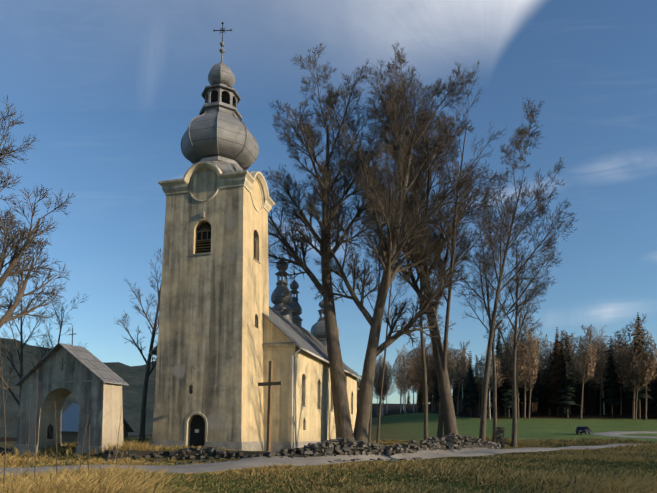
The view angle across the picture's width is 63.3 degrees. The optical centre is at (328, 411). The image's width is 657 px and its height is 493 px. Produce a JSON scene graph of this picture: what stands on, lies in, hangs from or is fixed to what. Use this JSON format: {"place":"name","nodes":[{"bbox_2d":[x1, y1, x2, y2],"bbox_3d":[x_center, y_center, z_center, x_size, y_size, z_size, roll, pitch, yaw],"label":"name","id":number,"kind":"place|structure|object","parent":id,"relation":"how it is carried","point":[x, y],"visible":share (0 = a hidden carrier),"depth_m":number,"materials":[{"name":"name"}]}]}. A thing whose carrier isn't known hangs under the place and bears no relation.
{"place":"outdoors","nodes":[
{"label":"outdoors","id":0,"kind":"place"},
{"bbox_2d":[0,338,155,436],"bbox_3d":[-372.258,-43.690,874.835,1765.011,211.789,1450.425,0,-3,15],"label":"hills","id":1,"kind":"structure","parent":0,"point":[133,377],"depth_m":800.58,"materials":[{"name":"green plant"}]},
{"bbox_2d":[0,427,504,463],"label":"stones","id":2,"kind":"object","parent":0,"point":[450,441],"depth_m":31.73,"materials":[{"name":"grey stone"}]},
{"bbox_2d":[0,403,656,474],"bbox_3d":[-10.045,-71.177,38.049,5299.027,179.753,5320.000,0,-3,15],"label":"ground","id":3,"kind":"structure","parent":0,"point":[396,424],"depth_m":142.67,"materials":[{"name":"green plant"}]},
{"bbox_2d":[0,257,54,408],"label":"tree behind gate","id":4,"kind":"object","parent":3,"relation":"on","point":[20,373],"visible":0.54,"depth_m":41.68,"materials":[{"name":"brown plant"}]},
{"bbox_2d":[0,95,75,327],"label":"tree","id":5,"kind":"object","parent":3,"relation":"on","point":[16,257],"visible":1,"depth_m":25.19,"materials":[{"name":"brown plant"}]},
{"bbox_2d":[31,294,87,359],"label":"tree behind gate","id":6,"kind":"object","parent":3,"relation":"on","point":[61,321],"visible":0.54,"depth_m":54.22,"materials":[{"name":"brown plant"}]},
{"bbox_2d":[0,346,124,492],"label":"saplings","id":7,"kind":"object","parent":3,"relation":"on","point":[4,422],"visible":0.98,"depth_m":13.95,"materials":[{"name":"brown plant"}]},
{"bbox_2d":[14,329,128,456],"bbox_3d":[-16.208,-1.089,33.513,7.540,8.280,1.990,0,-3,23],"label":"chapel","id":8,"kind":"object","parent":3,"relation":"on","point":[91,382],"visible":0.9,"depth_m":32.88,"materials":[{"name":"paint"}]},
{"bbox_2d":[61,403,133,443],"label":"village houses","id":9,"kind":"structure","parent":3,"relation":"on","point":[69,423],"depth_m":57.36,"materials":[{"name":"white"}]},
{"bbox_2d":[114,249,162,441],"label":"tree","id":10,"kind":"object","parent":3,"relation":"on","point":[148,362],"visible":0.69,"depth_m":45.20,"materials":[{"name":"brown plant"}]},
{"bbox_2d":[149,22,360,450],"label":"church","id":11,"kind":"structure","parent":3,"relation":"on","point":[227,333],"depth_m":35.37,"materials":[{"name":"paint"}]},
{"bbox_2d":[258,361,281,451],"bbox_3d":[-3.449,-0.208,31.516,2.104,5.553,0.190,-2,-3,43],"label":"wooden cross","id":12,"kind":"object","parent":3,"relation":"on","point":[270,383],"visible":0.82,"depth_m":31.47,"materials":[{"name":"brown wood"}]},
{"bbox_2d":[0,436,656,492],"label":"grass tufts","id":13,"kind":"object","parent":3,"relation":"on","point":[630,468],"visible":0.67,"depth_m":16.89,"materials":[{"name":"plant"}]},
{"bbox_2d":[263,42,394,445],"bbox_3d":[0.678,-14.041,46.210,14.223,34.923,10.035,2,-3,-29],"label":"lime tree","id":14,"kind":"object","parent":3,"relation":"on","point":[325,188],"visible":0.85,"depth_m":44.70,"materials":[{"name":"brown plant"}]},
{"bbox_2d":[347,185,403,442],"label":"thin tree","id":15,"kind":"object","parent":3,"relation":"on","point":[370,423],"visible":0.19,"depth_m":46.96,"materials":[{"name":"brown plant"}]},
{"bbox_2d":[364,209,414,444],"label":"thin tree","id":16,"kind":"object","parent":3,"relation":"on","point":[379,410],"visible":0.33,"depth_m":46.76,"materials":[{"name":"brown plant"}]},
{"bbox_2d":[309,42,484,444],"bbox_3d":[5.688,-13.975,43.284,13.246,34.679,10.402,2,-3,-31],"label":"lime tree","id":17,"kind":"object","parent":3,"relation":"on","point":[375,198],"visible":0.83,"depth_m":42.66,"materials":[{"name":"brown plant"}]},
{"bbox_2d":[387,121,461,439],"bbox_3d":[8.209,-10.977,47.467,6.198,28.434,6.152,-1,-3,41],"label":"ash tree","id":18,"kind":"object","parent":3,"relation":"on","point":[425,389],"visible":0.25,"depth_m":47.36,"materials":[{"name":"brown plant"}]},
{"bbox_2d":[361,78,504,443],"bbox_3d":[8.773,-13.720,47.012,13.216,33.416,12.305,0,-3,15],"label":"ash tree","id":19,"kind":"object","parent":3,"relation":"on","point":[449,417],"visible":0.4,"depth_m":46.94,"materials":[{"name":"brown plant"}]},
{"bbox_2d":[421,60,506,438],"bbox_3d":[10.625,-12.148,44.946,8.377,30.442,8.579,0,-3,15],"label":"ash tree","id":20,"kind":"object","parent":3,"relation":"on","point":[440,414],"visible":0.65,"depth_m":45.06,"materials":[{"name":"brown plant"}]},
{"bbox_2d":[459,212,525,441],"bbox_3d":[16.140,-8.410,52.467,6.574,23.493,4.935,-2,-3,43],"label":"tree","id":21,"kind":"object","parent":3,"relation":"on","point":[494,391],"visible":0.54,"depth_m":52.24,"materials":[{"name":"brown plant"}]},
{"bbox_2d":[351,313,656,419],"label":"trees","id":22,"kind":"object","parent":3,"relation":"on","point":[622,365],"visible":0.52,"depth_m":170.92,"materials":[{"name":"brown plant"}]},
{"bbox_2d":[357,315,656,418],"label":"trees","id":23,"kind":"object","parent":3,"relation":"on","point":[560,391],"visible":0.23,"depth_m":168.40,"materials":[{"name":"green plant"}]},
{"bbox_2d":[482,219,548,447],"bbox_3d":[18.227,-8.042,51.489,6.006,23.515,6.736,1,-2,-2],"label":"tree","id":24,"kind":"object","parent":3,"relation":"on","point":[514,407],"visible":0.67,"depth_m":51.53,"materials":[{"name":"brown plant"}]},
{"bbox_2d":[455,94,577,440],"bbox_3d":[17.100,-11.658,49.369,11.238,29.871,10.502,0,-3,15],"label":"tree","id":25,"kind":"object","parent":3,"relation":"on","point":[502,236],"visible":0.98,"depth_m":49.40,"materials":[{"name":"brown plant"}]},
{"bbox_2d":[376,324,656,418],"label":"trees","id":26,"kind":"object","parent":3,"relation":"on","point":[491,368],"depth_m":228.44,"materials":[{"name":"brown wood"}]},
{"bbox_2d":[414,365,656,413],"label":"forest understory","id":27,"kind":"object","parent":3,"relation":"on","point":[591,396],"visible":0.1,"depth_m":182.87,"materials":[{"name":"plant"}]},
{"bbox_2d":[576,426,590,434],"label":"hatchback car","id":28,"kind":"object","parent":3,"relation":"on","point":[583,429],"visible":0.98,"depth_m":98.97,"materials":[{"name":"black paint"}]},
{"bbox_2d":[0,431,656,475],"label":"footpath","id":29,"kind":"structure","parent":0,"point":[254,461],"depth_m":30.61,"materials":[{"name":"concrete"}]},
{"bbox_2d":[0,0,656,403],"label":"sky","id":30,"kind":"structure","parent":0,"point":[110,91],"materials":[{"name":"blue"}]},
{"bbox_2d":[423,0,531,21],"bbox_3d":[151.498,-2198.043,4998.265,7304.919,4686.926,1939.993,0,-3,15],"label":"cloud","id":31,"kind":"structure","parent":0,"point":[505,10],"depth_m":4960.04,"materials":[{"name":"white"}]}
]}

